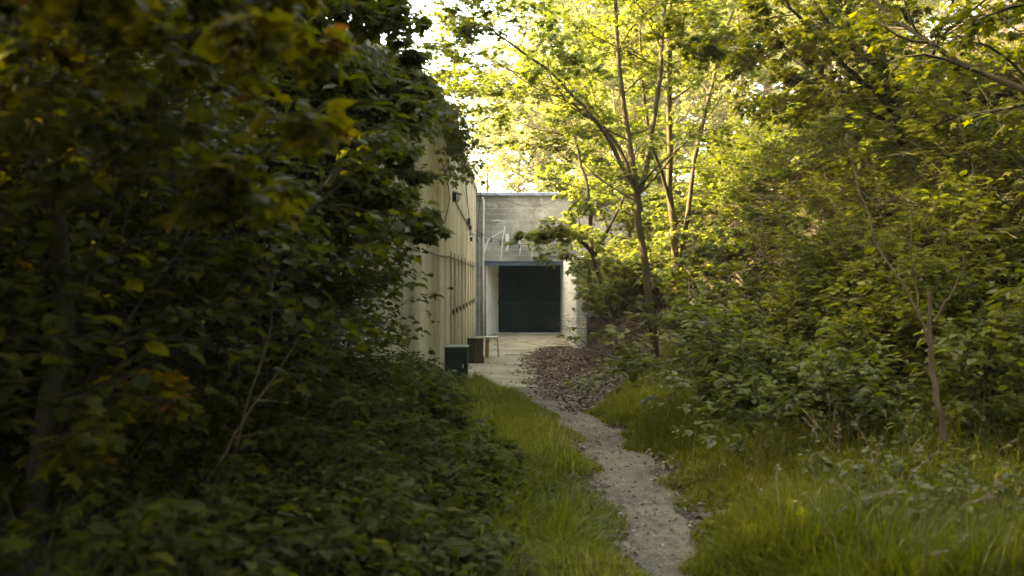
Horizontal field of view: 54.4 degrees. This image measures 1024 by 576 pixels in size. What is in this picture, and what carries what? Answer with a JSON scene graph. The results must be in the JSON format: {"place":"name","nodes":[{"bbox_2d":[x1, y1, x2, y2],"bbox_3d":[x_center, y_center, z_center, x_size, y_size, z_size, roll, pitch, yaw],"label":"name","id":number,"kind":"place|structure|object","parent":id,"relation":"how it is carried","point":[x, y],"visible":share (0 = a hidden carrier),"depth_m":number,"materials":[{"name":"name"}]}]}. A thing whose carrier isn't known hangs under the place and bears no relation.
{"place":"outdoors","nodes":[
{"label":"outdoors","id":0,"kind":"place"},
{"bbox_2d":[0,28,1023,575],"bbox_3d":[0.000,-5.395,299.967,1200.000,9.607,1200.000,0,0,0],"label":"ground","id":1,"kind":"structure","parent":0,"point":[46,538],"depth_m":7.44,"materials":[{"name":"soil"}]},
{"bbox_2d":[0,0,126,313],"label":"leafy shrub","id":2,"kind":"object","parent":1,"relation":"on","point":[16,173],"visible":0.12,"depth_m":4.72,"materials":[{"name":"green plant"}]},
{"bbox_2d":[0,13,146,446],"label":"leafy shrub","id":3,"kind":"object","parent":1,"relation":"on","point":[60,414],"visible":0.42,"depth_m":3.85,"materials":[{"name":"green plant"}]},
{"bbox_2d":[0,0,213,366],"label":"leafy shrub","id":4,"kind":"object","parent":1,"relation":"on","point":[50,229],"visible":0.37,"depth_m":4.02,"materials":[{"name":"green plant"}]},
{"bbox_2d":[0,349,227,494],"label":"bramble bush","id":5,"kind":"object","parent":1,"relation":"on","point":[23,446],"visible":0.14,"depth_m":4.90,"materials":[{"name":"green plant"}]},
{"bbox_2d":[0,363,231,537],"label":"bramble bush","id":6,"kind":"object","parent":1,"relation":"on","point":[115,471],"visible":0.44,"depth_m":4.28,"materials":[{"name":"green plant"}]},
{"bbox_2d":[0,37,265,477],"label":"leafy shrub","id":7,"kind":"object","parent":1,"relation":"on","point":[29,385],"visible":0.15,"depth_m":4.89,"materials":[{"name":"green plant"}]},
{"bbox_2d":[66,445,284,573],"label":"bramble bush","id":8,"kind":"object","parent":1,"relation":"on","point":[215,493],"visible":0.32,"depth_m":4.17,"materials":[{"name":"green plant"}]},
{"bbox_2d":[0,7,351,393],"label":"leafy shrub","id":9,"kind":"object","parent":1,"relation":"on","point":[197,372],"visible":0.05,"depth_m":6.10,"materials":[{"name":"green plant"}]},
{"bbox_2d":[0,0,362,552],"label":"maple tree","id":10,"kind":"object","parent":1,"relation":"on","point":[231,188],"visible":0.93,"depth_m":3.17,"materials":[{"name":"green plant"}]},
{"bbox_2d":[0,0,370,510],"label":"leafy shrub","id":11,"kind":"object","parent":1,"relation":"on","point":[14,126],"visible":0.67,"depth_m":4.10,"materials":[{"name":"green plant"}]},
{"bbox_2d":[125,375,297,480],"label":"bramble bush","id":12,"kind":"object","parent":1,"relation":"on","point":[285,401],"visible":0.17,"depth_m":5.44,"materials":[{"name":"green plant"}]},
{"bbox_2d":[44,35,380,339],"bbox_3d":[-2.572,-0.476,6.592,3.436,2.647,2.867,0,0,-19],"label":"leafy shrub","id":13,"kind":"object","parent":1,"relation":"on","point":[361,62],"visible":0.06,"depth_m":6.66,"materials":[{"name":"green plant"}]},
{"bbox_2d":[3,97,422,422],"bbox_3d":[-2.014,0.032,5.951,2.960,2.280,2.470,0,0,-13],"label":"leafy shrub","id":14,"kind":"object","parent":1,"relation":"on","point":[344,280],"visible":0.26,"depth_m":6.12,"materials":[{"name":"green plant"}]},
{"bbox_2d":[11,114,420,380],"bbox_3d":[-2.094,-0.066,6.958,3.027,2.332,2.526,0,1,-32],"label":"leafy shrub","id":15,"kind":"object","parent":1,"relation":"on","point":[413,157],"visible":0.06,"depth_m":6.90,"materials":[{"name":"green plant"}]},
{"bbox_2d":[0,63,460,468],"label":"leafy shrub","id":16,"kind":"object","parent":1,"relation":"on","point":[379,251],"visible":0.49,"depth_m":5.27,"materials":[{"name":"green plant"}]},
{"bbox_2d":[0,0,477,382],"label":"bunker","id":17,"kind":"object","parent":1,"relation":"on","point":[453,312],"visible":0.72,"depth_m":14.13,"materials":[{"name":"concrete"}]},
{"bbox_2d":[242,0,485,385],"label":"creeper","id":18,"kind":"object","parent":17,"relation":"attached to","point":[388,68],"visible":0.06,"depth_m":10.71,"materials":[{"name":"green plant"}]},
{"bbox_2d":[332,18,489,183],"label":"creeper","id":19,"kind":"object","parent":17,"relation":"attached to","point":[455,138],"visible":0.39,"depth_m":13.46,"materials":[{"name":"green plant"}]},
{"bbox_2d":[66,0,455,462],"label":"maple tree","id":20,"kind":"object","parent":1,"relation":"on","point":[376,18],"visible":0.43,"depth_m":7.17,"materials":[{"name":"green plant"}]},
{"bbox_2d":[89,356,437,504],"bbox_3d":[-1.347,0.804,5.500,1.630,0.915,1.618,0,0,8],"label":"bramble bush","id":21,"kind":"object","parent":1,"relation":"on","point":[374,403],"visible":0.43,"depth_m":5.25,"materials":[{"name":"green plant"}]},
{"bbox_2d":[97,119,438,336],"bbox_3d":[-2.277,-0.265,8.308,3.467,2.671,2.894,0,1,-33],"label":"leafy shrub","id":22,"kind":"object","parent":1,"relation":"on","point":[426,136],"visible":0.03,"depth_m":8.54,"materials":[{"name":"green plant"}]},
{"bbox_2d":[0,338,570,575],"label":"undergrowth","id":23,"kind":"object","parent":1,"relation":"on","point":[291,543],"visible":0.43,"depth_m":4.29,"materials":[{"name":"green plant"}]},
{"bbox_2d":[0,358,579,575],"bbox_3d":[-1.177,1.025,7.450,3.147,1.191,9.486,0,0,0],"label":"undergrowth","id":24,"kind":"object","parent":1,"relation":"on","point":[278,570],"visible":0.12,"depth_m":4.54,"materials":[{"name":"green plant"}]},
{"bbox_2d":[122,163,458,380],"bbox_3d":[-1.926,0.060,7.941,3.112,2.397,2.597,0,0,-27],"label":"leafy shrub","id":25,"kind":"object","parent":1,"relation":"on","point":[398,272],"visible":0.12,"depth_m":8.07,"materials":[{"name":"green plant"}]},
{"bbox_2d":[212,441,386,535],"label":"bramble bush","id":26,"kind":"object","parent":1,"relation":"on","point":[327,470],"visible":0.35,"depth_m":4.95,"materials":[{"name":"green plant"}]},
{"bbox_2d":[136,349,467,476],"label":"bramble bush","id":27,"kind":"object","parent":1,"relation":"on","point":[317,399],"visible":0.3,"depth_m":6.14,"materials":[{"name":"green plant"}]},
{"bbox_2d":[214,183,411,421],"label":"leafy shrub","id":28,"kind":"object","parent":1,"relation":"on","point":[349,242],"visible":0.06,"depth_m":7.66,"materials":[{"name":"green plant"}]},
{"bbox_2d":[201,359,433,479],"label":"bramble bush","id":29,"kind":"object","parent":1,"relation":"on","point":[406,437],"visible":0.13,"depth_m":6.69,"materials":[{"name":"green plant"}]},
{"bbox_2d":[211,189,425,386],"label":"leafy shrub","id":30,"kind":"object","parent":1,"relation":"on","point":[347,301],"visible":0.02,"depth_m":8.79,"materials":[{"name":"green plant"}]},
{"bbox_2d":[226,464,418,575],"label":"bramble bush","id":31,"kind":"object","parent":1,"relation":"on","point":[400,502],"visible":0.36,"depth_m":4.33,"materials":[{"name":"green plant"}]},
{"bbox_2d":[297,344,428,451],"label":"bramble bush","id":32,"kind":"object","parent":1,"relation":"on","point":[372,377],"visible":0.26,"depth_m":7.38,"materials":[{"name":"green plant"}]},
{"bbox_2d":[445,345,468,378],"bbox_3d":[-0.845,1.180,15.306,0.360,0.590,0.437,0,0,0],"label":"green box","id":33,"kind":"object","parent":1,"relation":"on","point":[456,357],"visible":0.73,"depth_m":15.10,"materials":[{"name":"paint"}]},
{"bbox_2d":[465,113,527,191],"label":"broadleaf tree","id":34,"kind":"object","parent":1,"relation":"on","point":[481,140],"visible":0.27,"depth_m":41.80,"materials":[{"name":"green plant"}]},
{"bbox_2d":[0,265,1018,575],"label":"leaf litter","id":35,"kind":"object","parent":1,"relation":"on","point":[678,493],"visible":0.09,"depth_m":7.30,"materials":[{"name":"brown plant"}]},
{"bbox_2d":[373,369,652,575],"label":"grass","id":36,"kind":"structure","parent":1,"relation":"on","point":[542,439],"depth_m":6.71,"materials":[{"name":"green plant"}]},
{"bbox_2d":[468,333,569,387],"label":"gravel yard","id":37,"kind":"structure","parent":1,"relation":"on","point":[505,346],"depth_m":20.79,"materials":[{"name":"grey gravel"}]},
{"bbox_2d":[479,98,568,191],"bbox_3d":[0.021,-4.976,39.006,3.618,5.586,4.152,0,1,-43],"label":"broadleaf tree","id":38,"kind":"object","parent":1,"relation":"on","point":[501,163],"visible":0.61,"depth_m":38.55,"materials":[{"name":"green plant"}]},
{"bbox_2d":[459,0,655,189],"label":"broadleaf tree","id":39,"kind":"object","parent":1,"relation":"on","point":[482,100],"visible":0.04,"depth_m":60.76,"materials":[{"name":"green plant"}]},
{"bbox_2d":[476,192,652,335],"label":"bunker building","id":40,"kind":"structure","parent":1,"relation":"on","point":[521,292],"depth_m":28.30,"materials":[{"name":"grey concrete"}]},
{"bbox_2d":[498,266,529,331],"bbox_3d":[0.048,0.279,29.803,0.975,2.095,0.120,0,0,0],"label":"door","id":41,"kind":"structure","parent":40,"relation":"in","point":[514,281],"depth_m":29.80,"materials":[{"name":"black metal"}]},
{"bbox_2d":[530,266,559,331],"bbox_3d":[0.994,0.279,29.814,0.909,2.095,0.098,0,0,0],"label":"door","id":42,"kind":"structure","parent":40,"relation":"in","point":[544,282],"depth_m":29.80,"materials":[{"name":"black metal"}]},
{"bbox_2d":[560,256,586,348],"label":"retaining wall","id":43,"kind":"structure","parent":1,"relation":"on","point":[565,307],"depth_m":24.68,"materials":[{"name":"concrete"}]},
{"bbox_2d":[448,0,703,191],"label":"broadleaf tree","id":44,"kind":"object","parent":1,"relation":"on","point":[496,19],"visible":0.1,"depth_m":45.80,"materials":[{"name":"green plant"}]},
{"bbox_2d":[413,0,749,370],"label":"maple tree","id":45,"kind":"object","parent":1,"relation":"on","point":[463,31],"visible":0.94,"depth_m":13.94,"materials":[{"name":"green plant"}]},
{"bbox_2d":[504,79,667,320],"bbox_3d":[1.563,-1.726,19.464,3.782,4.700,2.744,0,1,-34],"label":"maple tree","id":46,"kind":"object","parent":1,"relation":"on","point":[560,232],"visible":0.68,"depth_m":19.18,"materials":[{"name":"green plant"}]},
{"bbox_2d":[487,0,706,191],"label":"broadleaf tree","id":47,"kind":"object","parent":1,"relation":"on","point":[514,110],"visible":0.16,"depth_m":38.06,"materials":[{"name":"green plant"}]},
{"bbox_2d":[524,69,712,276],"bbox_3d":[2.484,-2.041,22.064,4.439,5.508,3.820,0,0,0],"label":"maple tree","id":48,"kind":"object","parent":1,"relation":"on","point":[613,203],"visible":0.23,"depth_m":22.00,"materials":[{"name":"green plant"}]},
{"bbox_2d":[551,50,702,190],"bbox_3d":[3.890,-4.836,33.621,4.561,6.516,4.431,0,0,-22],"label":"broadleaf tree","id":49,"kind":"object","parent":1,"relation":"on","point":[609,102],"visible":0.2,"depth_m":33.26,"materials":[{"name":"green plant"}]},
{"bbox_2d":[520,0,750,189],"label":"broadleaf tree","id":50,"kind":"object","parent":1,"relation":"on","point":[604,12],"visible":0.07,"depth_m":42.64,"materials":[{"name":"green plant"}]},
{"bbox_2d":[581,245,695,319],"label":"leafy shrub","id":51,"kind":"object","parent":1,"relation":"on","point":[621,293],"visible":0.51,"depth_m":17.31,"materials":[{"name":"green plant"}]},
{"bbox_2d":[499,248,780,412],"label":"leaf litter","id":52,"kind":"object","parent":1,"relation":"on","point":[550,380],"visible":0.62,"depth_m":16.00,"materials":[{"name":"brown plant"}]},
{"bbox_2d":[592,215,728,298],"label":"leafy shrub","id":53,"kind":"object","parent":1,"relation":"on","point":[619,265],"visible":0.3,"depth_m":17.00,"materials":[{"name":"green plant"}]},
{"bbox_2d":[581,0,761,189],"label":"broadleaf tree","id":54,"kind":"object","parent":1,"relation":"on","point":[695,96],"visible":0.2,"depth_m":35.03,"materials":[{"name":"green plant"}]},
{"bbox_2d":[572,0,771,311],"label":"maple tree","id":55,"kind":"object","parent":1,"relation":"on","point":[668,93],"visible":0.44,"depth_m":15.95,"materials":[{"name":"green plant"}]},
{"bbox_2d":[631,231,758,304],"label":"leafy shrub","id":56,"kind":"object","parent":1,"relation":"on","point":[658,280],"visible":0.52,"depth_m":15.14,"materials":[{"name":"green plant"}]},
{"bbox_2d":[633,268,777,353],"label":"leafy shrub","id":57,"kind":"object","parent":1,"relation":"on","point":[670,323],"visible":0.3,"depth_m":13.72,"materials":[{"name":"green plant"}]},
{"bbox_2d":[654,195,759,261],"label":"leafy shrub","id":58,"kind":"object","parent":1,"relation":"on","point":[666,239],"visible":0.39,"depth_m":15.96,"materials":[{"name":"green plant"}]},
{"bbox_2d":[648,161,778,234],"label":"leafy shrub","id":59,"kind":"object","parent":1,"relation":"on","point":[664,207],"visible":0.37,"depth_m":17.44,"materials":[{"name":"green plant"}]},
{"bbox_2d":[556,262,892,425],"bbox_3d":[2.333,0.578,9.955,3.239,1.726,2.985,0,1,-43],"label":"leafy shrub","id":60,"kind":"object","parent":1,"relation":"on","point":[625,364],"visible":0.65,"depth_m":9.91,"materials":[{"name":"green plant"}]},
{"bbox_2d":[672,131,788,206],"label":"leafy shrub","id":61,"kind":"object","parent":1,"relation":"on","point":[706,172],"visible":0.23,"depth_m":17.93,"materials":[{"name":"green plant"}]},
{"bbox_2d":[625,0,835,141],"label":"broadleaf tree","id":62,"kind":"object","parent":1,"relation":"on","point":[740,78],"visible":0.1,"depth_m":32.41,"materials":[{"name":"green plant"}]},
{"bbox_2d":[676,200,811,286],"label":"leafy shrub","id":63,"kind":"object","parent":1,"relation":"on","point":[700,253],"visible":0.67,"depth_m":14.15,"materials":[{"name":"green plant"}]},
{"bbox_2d":[715,155,802,217],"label":"leafy shrub","id":64,"kind":"object","parent":1,"relation":"on","point":[742,188],"visible":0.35,"depth_m":15.67,"materials":[{"name":"green plant"}]},
{"bbox_2d":[517,19,1023,385],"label":"brushwood","id":65,"kind":"object","parent":1,"relation":"on","point":[602,328],"visible":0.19,"depth_m":13.81,"materials":[{"name":"green plant"}]},
{"bbox_2d":[713,143,842,204],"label":"leafy shrub","id":66,"kind":"object","parent":1,"relation":"on","point":[745,178],"visible":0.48,"depth_m":15.52,"materials":[{"name":"green plant"}]},
{"bbox_2d":[706,84,865,188],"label":"leafy shrub","id":67,"kind":"object","parent":1,"relation":"on","point":[784,156],"visible":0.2,"depth_m":16.28,"materials":[{"name":"green plant"}]},
{"bbox_2d":[688,303,906,426],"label":"leafy shrub","id":68,"kind":"object","parent":1,"relation":"on","point":[701,388],"visible":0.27,"depth_m":9.15,"materials":[{"name":"green plant"}]},
{"bbox_2d":[583,329,1023,575],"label":"grass","id":69,"kind":"structure","parent":1,"relation":"on","point":[804,528],"depth_m":6.11,"materials":[{"name":"green plant"}]},
{"bbox_2d":[714,236,899,340],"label":"leafy shrub","id":70,"kind":"object","parent":1,"relation":"on","point":[824,261],"visible":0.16,"depth_m":11.42,"materials":[{"name":"green plant"}]},
{"bbox_2d":[611,231,1023,573],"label":"dry grass stalks","id":71,"kind":"object","parent":1,"relation":"on","point":[913,474],"visible":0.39,"depth_m":5.59,"materials":[{"name":"plant"}]},
{"bbox_2d":[777,123,859,192],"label":"leafy shrub","id":72,"kind":"object","parent":1,"relation":"on","point":[795,165],"visible":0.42,"depth_m":14.59,"materials":[{"name":"green plant"}]},
{"bbox_2d":[617,202,1023,558],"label":"undergrowth","id":73,"kind":"object","parent":1,"relation":"on","point":[919,475],"visible":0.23,"depth_m":5.94,"materials":[{"name":"green plant"}]},
{"bbox_2d":[658,298,984,466],"bbox_3d":[2.522,0.807,8.214,2.464,1.424,2.674,0,0,15],"label":"leafy shrub","id":74,"kind":"object","parent":1,"relation":"on","point":[823,355],"visible":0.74,"depth_m":7.78,"materials":[{"name":"green plant"}]},
{"bbox_2d":[698,216,955,327],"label":"leafy shrub","id":75,"kind":"object","parent":1,"relation":"on","point":[749,292],"visible":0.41,"depth_m":11.16,"materials":[{"name":"green plant"}]},
{"bbox_2d":[642,0,1022,147],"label":"maple tree","id":76,"kind":"object","parent":1,"relation":"on","point":[839,51],"visible":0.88,"depth_m":12.42,"materials":[{"name":"green plant"}]},
{"bbox_2d":[711,282,979,405],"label":"leafy shrub","id":77,"kind":"object","parent":1,"relation":"on","point":[857,328],"visible":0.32,"depth_m":9.28,"materials":[{"name":"green plant"}]},
{"bbox_2d":[692,126,1000,280],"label":"leafy shrub","id":78,"kind":"object","parent":1,"relation":"on","point":[749,216],"visible":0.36,"depth_m":11.81,"materials":[{"name":"green plant"}]},
{"bbox_2d":[676,0,1023,250],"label":"tree","id":79,"kind":"object","parent":1,"relation":"on","point":[1018,26],"visible":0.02,"depth_m":15.52,"materials":[{"name":"plant"}]},
{"bbox_2d":[734,218,1008,363],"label":"leafy shrub","id":80,"kind":"object","parent":1,"relation":"on","point":[860,298],"visible":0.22,"depth_m":9.95,"materials":[{"name":"green plant"}]},
{"bbox_2d":[775,151,984,237],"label":"leafy shrub","id":81,"kind":"object","parent":1,"relation":"on","point":[840,170],"visible":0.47,"depth_m":12.21,"materials":[{"name":"green plant"}]},
{"bbox_2d":[788,67,985,169],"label":"leafy shrub","id":82,"kind":"object","parent":1,"relation":"on","point":[840,125],"visible":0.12,"depth_m":13.82,"materials":[{"name":"green plant"}]},
{"bbox_2d":[753,176,1021,364],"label":"leafy shrub","id":83,"kind":"object","parent":1,"relation":"on","point":[988,236],"visible":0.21,"depth_m":9.53,"materials":[{"name":"green plant"}]},
{"bbox_2d":[808,164,967,276],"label":"leafy shrub","id":84,"kind":"object","parent":1,"relation":"on","point":[860,205],"visible":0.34,"depth_m":11.27,"materials":[{"name":"green plant"}]},
{"bbox_2d":[845,134,972,441],"bbox_3d":[2.669,-0.022,6.704,0.829,2.083,0.368,0,1,33],"label":"dead sapling","id":85,"kind":"object","parent":1,"relation":"on","point":[937,403],"visible":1,"depth_m":6.60,"materials":[{"name":"brown wood"}]},
{"bbox_2d":[805,131,1022,264],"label":"leafy shrub","id":86,"kind":"object","parent":1,"relation":"on","point":[996,169],"visible":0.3,"depth_m":11.15,"materials":[{"name":"green plant"}]},
{"bbox_2d":[807,176,1023,313],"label":"leafy shrub","id":87,"kind":"object","parent":1,"relation":"on","point":[847,231],"visible":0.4,"depth_m":10.13,"materials":[{"name":"green plant"}]},
{"bbox_2d":[809,57,1023,202],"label":"leafy shrub","id":88,"kind":"object","parent":1,"relation":"on","point":[882,140],"visible":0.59,"depth_m":11.14,"materials":[{"name":"green plant"}]},
{"bbox_2d":[815,269,1023,442],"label":"leafy shrub","id":89,"kind":"object","parent":1,"relation":"on","point":[996,411],"visible":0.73,"depth_m":7.32,"materials":[{"name":"green plant"}]},
{"bbox_2d":[815,227,1023,368],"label":"leafy shrub","id":90,"kind":"object","parent":1,"relation":"on","point":[937,302],"visible":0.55,"depth_m":8.72,"materials":[{"name":"green plant"}]},
{"bbox_2d":[817,271,1023,403],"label":"leafy shrub","id":91,"kind":"object","parent":1,"relation":"on","point":[970,380],"visible":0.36,"depth_m":8.35,"materials":[{"name":"green plant"}]},
{"bbox_2d":[821,251,1023,386],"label":"leafy shrub","id":92,"kind":"object","parent":1,"relation":"on","point":[931,281],"visible":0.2,"depth_m":8.70,"materials":[{"name":"green plant"}]},
{"bbox_2d":[830,0,1023,141],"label":"broadleaf tree","id":93,"kind":"object","parent":1,"relation":"on","point":[896,16],"visible":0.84,"depth_m":9.83,"materials":[{"name":"green plant"}]},
{"bbox_2d":[836,25,1023,160],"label":"leafy shrub","id":94,"kind":"object","parent":1,"relation":"on","point":[909,111],"visible":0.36,"depth_m":11.91,"materials":[{"name":"green plant"}]},
{"bbox_2d":[847,55,1017,162],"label":"leafy shrub","id":95,"kind":"object","parent":1,"relation":"on","point":[856,136],"visible":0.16,"depth_m":12.89,"materials":[{"name":"green plant"}]},
{"bbox_2d":[842,183,1023,299],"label":"leafy shrub","id":96,"kind":"object","parent":1,"relation":"on","point":[926,226],"visible":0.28,"depth_m":9.74,"materials":[{"name":"green plant"}]},
{"bbox_2d":[844,204,1023,320],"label":"leafy shrub","id":97,"kind":"object","parent":1,"relation":"on","point":[897,240],"visible":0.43,"depth_m":9.23,"materials":[{"name":"green plant"}]},
{"bbox_2d":[868,151,1023,263],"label":"leafy shrub","id":98,"kind":"object","parent":1,"relation":"on","point":[958,208],"visible":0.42,"depth_m":9.94,"materials":[{"name":"green plant"}]},
{"bbox_2d":[875,189,1023,399],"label":"leafy shrub","id":99,"kind":"object","parent":1,"relation":"on","point":[1006,295],"visible":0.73,"depth_m":8.07,"materials":[{"name":"green plant"}]},
{"bbox_2d":[877,59,1023,196],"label":"leafy shrub","id":100,"kind":"object","parent":1,"relation":"on","point":[888,161],"visible":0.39,"depth_m":11.19,"materials":[{"name":"green plant"}]},
{"bbox_2d":[892,124,1023,238],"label":"leafy shrub","id":101,"kind":"object","parent":1,"relation":"on","point":[948,165],"visible":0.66,"depth_m":10.52,"materials":[{"name":"green plant"}]},
{"bbox_2d":[924,0,1023,135],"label":"broadleaf tree","id":102,"kind":"object","parent":1,"relation":"on","point":[987,28],"visible":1,"depth_m":7.19,"materials":[{"name":"green plant"}]},
{"bbox_2d":[941,64,1023,188],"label":"leafy shrub","id":103,"kind":"object","parent":1,"relation":"on","point":[981,135],"visible":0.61,"depth_m":10.62,"materials":[{"name":"green plant"}]},
{"bbox_2d":[505,387,713,575],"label":"path","id":104,"kind":"structure","parent":0,"point":[668,568],"depth_m":7.33,"materials":[{"name":"grey gravel"}]},
{"bbox_2d":[348,0,1021,194],"label":"sky","id":105,"kind":"structure","parent":0,"point":[484,39],"materials":[{"name":"white"}]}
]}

